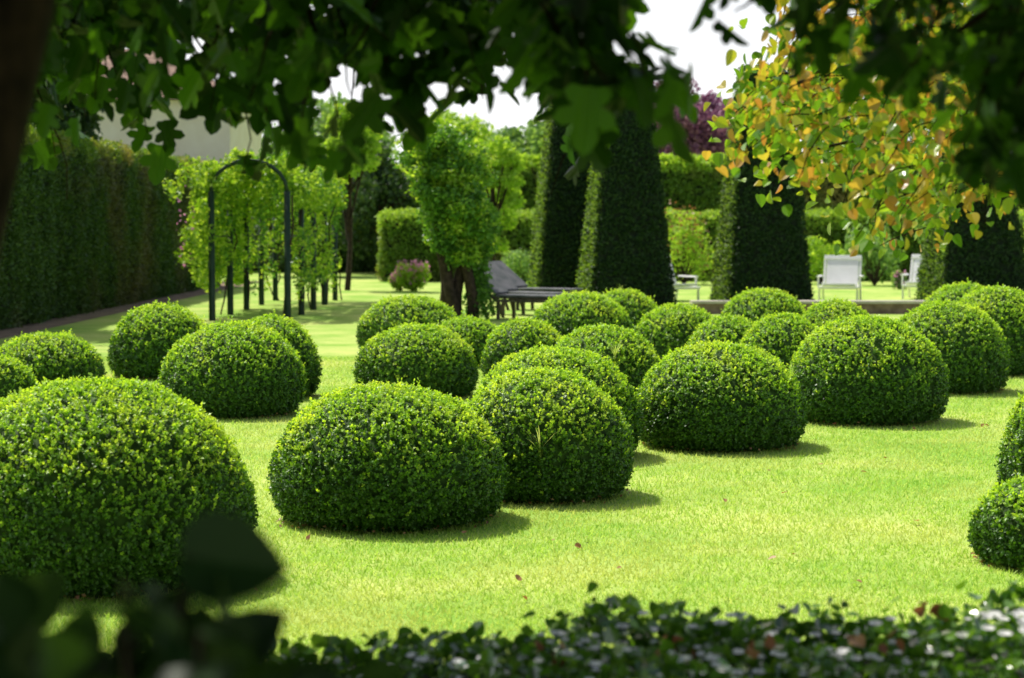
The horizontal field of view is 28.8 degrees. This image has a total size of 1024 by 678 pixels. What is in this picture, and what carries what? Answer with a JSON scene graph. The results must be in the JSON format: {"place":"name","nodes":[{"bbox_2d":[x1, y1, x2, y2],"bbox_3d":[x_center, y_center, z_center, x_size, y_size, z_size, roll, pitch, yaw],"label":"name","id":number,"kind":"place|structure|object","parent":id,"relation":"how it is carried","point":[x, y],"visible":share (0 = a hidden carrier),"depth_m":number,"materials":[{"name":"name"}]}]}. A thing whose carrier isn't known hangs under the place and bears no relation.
{"place":"outdoors","nodes":[
{"label":"outdoors","id":0,"kind":"place"},
{"bbox_2d":[65,99,261,162],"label":"walls","id":1,"kind":"structure","parent":0,"point":[197,140],"depth_m":77.68,"materials":[{"name":"beige paint"}]},
{"bbox_2d":[101,49,214,96],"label":"roof","id":2,"kind":"structure","parent":1,"relation":"on","point":[151,58],"depth_m":80.71,"materials":[{"name":"ceramic"}]},
{"bbox_2d":[0,272,1023,662],"bbox_3d":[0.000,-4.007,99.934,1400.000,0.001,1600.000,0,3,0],"label":"lawn ground","id":3,"kind":"structure","parent":0,"point":[332,326],"depth_m":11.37,"materials":[{"name":"green plant"}]},
{"bbox_2d":[0,351,38,397],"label":"boxwood ball","id":4,"kind":"object","parent":3,"relation":"on","point":[15,374],"visible":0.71,"depth_m":18.38,"materials":[{"name":"green plant"}]},
{"bbox_2d":[0,328,107,385],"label":"boxwood ball","id":5,"kind":"object","parent":3,"relation":"on","point":[50,355],"visible":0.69,"depth_m":20.11,"materials":[{"name":"green plant"}]},
{"bbox_2d":[29,42,102,124],"bbox_3d":[-9.819,-4.737,38.806,3.657,8.458,4.163,0,3,0],"label":"background tree","id":6,"kind":"object","parent":3,"relation":"on","point":[35,110],"depth_m":38.60,"materials":[{"name":"green plant"}]},
{"bbox_2d":[31,68,104,139],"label":"background tree","id":7,"kind":"object","parent":3,"relation":"on","point":[87,122],"visible":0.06,"depth_m":44.48,"materials":[{"name":"green plant"}]},
{"bbox_2d":[0,122,220,329],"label":"clipped hedge","id":8,"kind":"object","parent":3,"relation":"on","point":[105,235],"visible":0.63,"depth_m":38.62,"materials":[{"name":"green plant"}]},
{"bbox_2d":[0,282,258,338],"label":"soil border","id":9,"kind":"object","parent":3,"relation":"on","point":[28,328],"visible":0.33,"depth_m":37.47,"materials":[{"name":"brown soil"}]},
{"bbox_2d":[0,371,261,600],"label":"boxwood ball","id":10,"kind":"object","parent":3,"relation":"on","point":[105,481],"visible":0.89,"depth_m":9.04,"materials":[{"name":"green plant"}]},
{"bbox_2d":[105,297,206,379],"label":"boxwood ball","id":11,"kind":"object","parent":3,"relation":"on","point":[144,338],"visible":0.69,"depth_m":21.93,"materials":[{"name":"green plant"}]},
{"bbox_2d":[0,509,403,677],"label":"foreground shrub","id":12,"kind":"object","parent":3,"relation":"on","point":[227,558],"visible":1,"depth_m":2.02,"materials":[{"name":"green plant"}]},
{"bbox_2d":[157,316,308,419],"bbox_3d":[-2.511,0.239,17.951,1.365,0.894,1.360,0,3,0],"label":"boxwood ball","id":13,"kind":"object","parent":3,"relation":"on","point":[239,369],"visible":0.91,"depth_m":17.50,"materials":[{"name":"green plant"}]},
{"bbox_2d":[222,220,257,280],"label":"shrub","id":14,"kind":"object","parent":3,"relation":"on","point":[249,246],"visible":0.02,"depth_m":60.20,"materials":[{"name":"green plant"}]},
{"bbox_2d":[162,147,348,320],"bbox_3d":[-4.976,-2.246,40.203,2.698,3.310,10.869,0,3,0],"label":"rose pergola","id":15,"kind":"object","parent":3,"relation":"on","point":[226,195],"visible":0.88,"depth_m":37.39,"materials":[{"name":"green plant"}]},
{"bbox_2d":[246,309,322,396],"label":"boxwood ball","id":16,"kind":"object","parent":3,"relation":"on","point":[294,333],"visible":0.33,"depth_m":19.56,"materials":[{"name":"green plant"}]},
{"bbox_2d":[249,131,379,275],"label":"dark yew tree","id":17,"kind":"object","parent":3,"relation":"on","point":[361,197],"visible":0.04,"depth_m":65.07,"materials":[{"name":"green plant"}]},
{"bbox_2d":[225,164,407,271],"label":"clipped hedge","id":18,"kind":"object","parent":3,"relation":"on","point":[364,265],"visible":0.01,"depth_m":71.85,"materials":[{"name":"green plant"}]},
{"bbox_2d":[262,91,401,164],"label":"background tree","id":19,"kind":"object","parent":3,"relation":"on","point":[324,107],"visible":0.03,"depth_m":108.76,"materials":[{"name":"green plant"}]},
{"bbox_2d":[0,0,700,250],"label":"shade tree","id":20,"kind":"object","parent":3,"relation":"on","point":[575,70],"visible":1,"depth_m":5.33,"materials":[{"name":"green plant"}]},
{"bbox_2d":[320,103,382,290],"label":"young lime tree","id":21,"kind":"object","parent":3,"relation":"on","point":[368,150],"visible":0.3,"depth_m":51.69,"materials":[{"name":"green plant"}]},
{"bbox_2d":[337,139,422,272],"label":"dark yew tree","id":22,"kind":"object","parent":3,"relation":"on","point":[391,185],"visible":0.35,"depth_m":69.08,"materials":[{"name":"green plant"}]},
{"bbox_2d":[264,377,509,533],"bbox_3d":[-0.723,0.635,11.500,1.423,0.844,1.407,0,3,0],"label":"boxwood ball","id":23,"kind":"object","parent":3,"relation":"on","point":[373,455],"visible":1,"depth_m":11.03,"materials":[{"name":"green plant"}]},
{"bbox_2d":[388,269,408,290],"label":"flowering shrub","id":24,"kind":"object","parent":3,"relation":"on","point":[392,281],"visible":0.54,"depth_m":51.42,"materials":[{"name":"green plant"}]},
{"bbox_2d":[356,293,458,348],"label":"boxwood ball","id":25,"kind":"object","parent":3,"relation":"on","point":[381,315],"visible":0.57,"depth_m":26.22,"materials":[{"name":"green plant"}]},
{"bbox_2d":[392,259,431,291],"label":"flowering shrub","id":26,"kind":"object","parent":3,"relation":"on","point":[411,277],"visible":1,"depth_m":50.89,"materials":[{"name":"green plant"}]},
{"bbox_2d":[350,317,481,397],"bbox_3d":[-0.947,0.186,19.854,1.320,0.805,1.284,0,3,0],"label":"boxwood ball","id":27,"kind":"object","parent":3,"relation":"on","point":[432,356],"visible":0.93,"depth_m":19.45,"materials":[{"name":"green plant"}]},
{"bbox_2d":[389,119,503,319],"bbox_3d":[-1.180,-2.148,35.899,2.088,3.664,1.927,0,3,0],"label":"ivy covered tree","id":28,"kind":"object","parent":3,"relation":"on","point":[461,225],"visible":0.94,"depth_m":35.64,"materials":[{"name":"green plant"}]},
{"bbox_2d":[396,107,497,165],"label":"background tree","id":29,"kind":"object","parent":3,"relation":"on","point":[480,130],"visible":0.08,"depth_m":118.19,"materials":[{"name":"green plant"}]},
{"bbox_2d":[374,206,534,281],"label":"clipped hedge","id":30,"kind":"object","parent":3,"relation":"on","point":[400,238],"visible":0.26,"depth_m":59.90,"materials":[{"name":"green plant"}]},
{"bbox_2d":[439,311,497,366],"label":"boxwood ball","id":31,"kind":"object","parent":3,"relation":"on","point":[469,329],"visible":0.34,"depth_m":23.74,"materials":[{"name":"green plant"}]},
{"bbox_2d":[470,134,526,260],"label":"young lime tree","id":32,"kind":"object","parent":3,"relation":"on","point":[510,166],"visible":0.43,"depth_m":49.56,"materials":[{"name":"green plant"}]},
{"bbox_2d":[501,248,531,283],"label":"shrub","id":33,"kind":"object","parent":3,"relation":"on","point":[521,266],"visible":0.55,"depth_m":56.54,"materials":[{"name":"green plant"}]},
{"bbox_2d":[488,114,545,154],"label":"background tree","id":34,"kind":"object","parent":3,"relation":"on","point":[529,142],"visible":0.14,"depth_m":113.52,"materials":[{"name":"green plant"}]},
{"bbox_2d":[478,268,557,318],"bbox_3d":[0.090,-0.847,36.152,1.951,0.988,0.650,2,4,28],"label":"sun lounger","id":35,"kind":"object","parent":3,"relation":"on","point":[501,292],"visible":0.62,"depth_m":36.02,"materials":[{"name":"grey fabric"}]},
{"bbox_2d":[479,314,561,376],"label":"boxwood ball","id":36,"kind":"object","parent":3,"relation":"on","point":[515,335],"visible":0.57,"depth_m":20.79,"materials":[{"name":"green plant"}]},
{"bbox_2d":[487,263,569,314],"bbox_3d":[0.195,-0.937,37.728,1.951,0.988,0.650,3,4,40],"label":"sun lounger","id":37,"kind":"object","parent":3,"relation":"on","point":[503,279],"visible":0.39,"depth_m":38.03,"materials":[{"name":"grey fabric"}]},
{"bbox_2d":[488,261,584,309],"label":"sun lounger","id":38,"kind":"object","parent":3,"relation":"on","point":[515,279],"visible":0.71,"depth_m":40.06,"materials":[{"name":"grey fabric"}]},
{"bbox_2d":[463,363,636,504],"bbox_3d":[0.192,0.571,12.556,1.203,0.854,1.183,0,3,0],"label":"boxwood ball","id":39,"kind":"object","parent":3,"relation":"on","point":[587,453],"visible":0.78,"depth_m":12.14,"materials":[{"name":"green plant"}]},
{"bbox_2d":[527,425,547,456],"bbox_3d":[0.186,0.623,12.004,0.263,0.227,0.202,3,5,45],"label":"grass tuft","id":40,"kind":"object","parent":39,"relation":"on","point":[540,452],"visible":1,"depth_m":12.01,"materials":[{"name":"green plant"}]},
{"bbox_2d":[525,105,591,287],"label":"yew obelisk","id":41,"kind":"object","parent":3,"relation":"on","point":[557,224],"visible":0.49,"depth_m":44.24,"materials":[{"name":"green plant"}]},
{"bbox_2d":[473,339,643,454],"bbox_3d":[0.320,0.438,14.656,1.306,0.875,1.312,0,3,0],"label":"boxwood ball","id":42,"kind":"object","parent":3,"relation":"on","point":[603,374],"visible":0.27,"depth_m":14.41,"materials":[{"name":"green plant"}]},
{"bbox_2d":[531,289,632,336],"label":"boxwood ball","id":43,"kind":"object","parent":3,"relation":"on","point":[565,313],"visible":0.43,"depth_m":25.61,"materials":[{"name":"green plant"}]},
{"bbox_2d":[144,568,1023,677],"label":"ivy hedge","id":44,"kind":"object","parent":3,"relation":"on","point":[974,644],"visible":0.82,"depth_m":5.17,"materials":[{"name":"green plant"}]},
{"bbox_2d":[553,318,659,394],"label":"boxwood ball","id":45,"kind":"object","parent":3,"relation":"on","point":[635,359],"visible":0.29,"depth_m":17.34,"materials":[{"name":"green plant"}]},
{"bbox_2d":[604,340,620,359],"bbox_3d":[0.872,0.082,17.028,0.219,0.195,0.150,1,3,13],"label":"grass tuft","id":46,"kind":"object","parent":45,"relation":"on","point":[614,352],"visible":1,"depth_m":17.03,"materials":[{"name":"green plant"}]},
{"bbox_2d":[575,63,677,308],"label":"yew obelisk","id":47,"kind":"object","parent":3,"relation":"on","point":[626,243],"visible":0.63,"depth_m":40.28,"materials":[{"name":"green plant"}]},
{"bbox_2d":[602,287,657,328],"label":"boxwood ball","id":48,"kind":"object","parent":3,"relation":"on","point":[634,303],"visible":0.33,"depth_m":28.70,"materials":[{"name":"green plant"}]},
{"bbox_2d":[306,423,988,599],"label":"fallen leaves","id":49,"kind":"object","parent":3,"relation":"on","point":[519,578],"visible":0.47,"depth_m":10.43,"materials":[{"name":"brown plant"}]},
{"bbox_2d":[632,301,713,360],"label":"boxwood ball","id":50,"kind":"object","parent":3,"relation":"on","point":[665,328],"visible":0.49,"depth_m":23.66,"materials":[{"name":"green plant"}]},
{"bbox_2d":[670,262,700,299],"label":"white lounge chair","id":51,"kind":"object","parent":3,"relation":"on","point":[679,286],"visible":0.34,"depth_m":44.48,"materials":[{"name":"paint"}]},
{"bbox_2d":[664,199,713,283],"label":"shrub","id":52,"kind":"object","parent":3,"relation":"on","point":[686,231],"visible":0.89,"depth_m":56.73,"materials":[{"name":"green plant"}]},
{"bbox_2d":[653,78,729,156],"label":"copper beech tree","id":53,"kind":"object","parent":3,"relation":"on","point":[699,132],"visible":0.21,"depth_m":109.35,"materials":[{"name":"purple plant"}]},
{"bbox_2d":[686,312,754,344],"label":"boxwood ball","id":54,"kind":"object","parent":3,"relation":"on","point":[727,327],"visible":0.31,"depth_m":20.43,"materials":[{"name":"green plant"}]},
{"bbox_2d":[635,337,807,454],"bbox_3d":[1.602,0.409,15.352,1.366,0.852,1.391,0,3,0],"label":"boxwood ball","id":55,"kind":"object","parent":3,"relation":"on","point":[720,397],"visible":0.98,"depth_m":14.88,"materials":[{"name":"green plant"}]},
{"bbox_2d":[458,151,1023,218],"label":"clipped hedge","id":56,"kind":"object","parent":3,"relation":"on","point":[696,185],"visible":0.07,"depth_m":75.72,"materials":[{"name":"green plant"}]},
{"bbox_2d":[708,61,814,299],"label":"yew obelisk","id":57,"kind":"object","parent":3,"relation":"on","point":[764,246],"visible":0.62,"depth_m":40.74,"materials":[{"name":"green plant"}]},
{"bbox_2d":[720,286,805,324],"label":"boxwood ball","id":58,"kind":"object","parent":3,"relation":"on","point":[758,302],"visible":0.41,"depth_m":26.70,"materials":[{"name":"green plant"}]},
{"bbox_2d":[739,310,819,369],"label":"boxwood ball","id":59,"kind":"object","parent":3,"relation":"on","point":[782,336],"visible":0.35,"depth_m":19.16,"materials":[{"name":"green plant"}]},
{"bbox_2d":[690,300,924,313],"bbox_3d":[8.400,-0.615,38.377,9.900,0.250,0.500,0,3,0],"label":"stone step","id":60,"kind":"object","parent":3,"relation":"on","point":[868,306],"visible":0.39,"depth_m":38.18,"materials":[{"name":"grey stone"}]},
{"bbox_2d":[805,235,845,283],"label":"shrub","id":61,"kind":"object","parent":3,"relation":"on","point":[817,265],"visible":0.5,"depth_m":57.32,"materials":[{"name":"green plant"}]},
{"bbox_2d":[801,295,871,330],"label":"boxwood ball","id":62,"kind":"object","parent":3,"relation":"on","point":[825,311],"visible":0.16,"depth_m":22.71,"materials":[{"name":"green plant"}]},
{"bbox_2d":[816,255,863,299],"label":"white lounge chair","id":63,"kind":"object","parent":3,"relation":"on","point":[842,272],"visible":0.94,"depth_m":45.50,"materials":[{"name":"paint"}]},
{"bbox_2d":[664,206,1023,280],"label":"clipped hedge","id":64,"kind":"object","parent":3,"relation":"on","point":[816,223],"visible":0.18,"depth_m":60.91,"materials":[{"name":"green plant"}]},
{"bbox_2d":[689,0,1023,229],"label":"overhanging tree","id":65,"kind":"object","parent":3,"relation":"on","point":[982,57],"visible":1,"depth_m":4.27,"materials":[{"name":"green plant"}]},
{"bbox_2d":[702,0,1023,260],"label":"autumn fruit tree","id":66,"kind":"object","parent":3,"relation":"on","point":[810,118],"visible":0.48,"depth_m":7.80,"materials":[{"name":"yellow plant"}]},
{"bbox_2d":[786,312,950,426],"bbox_3d":[3.084,0.245,17.351,1.455,0.960,1.443,0,3,0],"label":"boxwood ball","id":67,"kind":"object","parent":3,"relation":"on","point":[872,370],"visible":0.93,"depth_m":16.86,"materials":[{"name":"green plant"}]},
{"bbox_2d":[806,7,934,154],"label":"background tree","id":68,"kind":"object","parent":3,"relation":"on","point":[874,115],"visible":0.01,"depth_m":93.40,"materials":[{"name":"green plant"}]},
{"bbox_2d":[842,221,904,285],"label":"shrub","id":69,"kind":"object","parent":3,"relation":"on","point":[886,259],"visible":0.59,"depth_m":56.06,"materials":[{"name":"green plant"}]},
{"bbox_2d":[891,269,907,288],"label":"flowering shrub","id":70,"kind":"object","parent":3,"relation":"on","point":[896,279],"visible":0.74,"depth_m":52.89,"materials":[{"name":"green plant"}]},
{"bbox_2d":[900,254,922,298],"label":"white lounge chair","id":71,"kind":"object","parent":3,"relation":"on","point":[916,259],"visible":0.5,"depth_m":46.96,"materials":[{"name":"paint"}]},
{"bbox_2d":[914,222,926,245],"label":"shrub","id":72,"kind":"object","parent":3,"relation":"on","point":[921,234],"depth_m":56.01,"materials":[{"name":"green plant"}]},
{"bbox_2d":[908,3,971,153],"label":"background tree","id":73,"kind":"object","parent":3,"relation":"on","point":[943,20],"depth_m":98.56,"materials":[{"name":"green plant"}]},
{"bbox_2d":[920,278,984,304],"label":"boxwood ball","id":74,"kind":"object","parent":3,"relation":"on","point":[954,292],"visible":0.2,"depth_m":27.79,"materials":[{"name":"green plant"}]},
{"bbox_2d":[899,298,1011,394],"bbox_3d":[4.454,0.060,20.434,1.326,0.973,1.349,0,3,0],"label":"boxwood ball","id":75,"kind":"object","parent":3,"relation":"on","point":[972,347],"visible":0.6,"depth_m":19.97,"materials":[{"name":"green plant"}]},
{"bbox_2d":[914,82,1023,299],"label":"yew obelisk","id":76,"kind":"object","parent":3,"relation":"on","point":[993,255],"visible":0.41,"depth_m":40.71,"materials":[{"name":"green plant"}]},
{"bbox_2d":[958,282,1023,376],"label":"boxwood ball","id":77,"kind":"object","parent":3,"relation":"on","point":[1005,309],"visible":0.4,"depth_m":22.39,"materials":[{"name":"green plant"}]},
{"bbox_2d":[967,473,1023,570],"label":"boxwood ball","id":78,"kind":"object","parent":3,"relation":"on","point":[996,530],"visible":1,"depth_m":9.86,"materials":[{"name":"green plant"}]},
{"bbox_2d":[993,389,1023,484],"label":"boxwood ball","id":79,"kind":"object","parent":3,"relation":"on","point":[1010,462],"visible":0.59,"depth_m":11.21,"materials":[{"name":"green plant"}]},
{"bbox_2d":[1019,207,1023,252],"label":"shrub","id":80,"kind":"object","parent":3,"relation":"on","point":[1021,214],"visible":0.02,"depth_m":56.18,"materials":[{"name":"green plant"}]},
{"bbox_2d":[125,0,962,161],"label":"sky","id":81,"kind":"structure","parent":0,"point":[670,22],"materials":[{"name":"white"}]}
]}

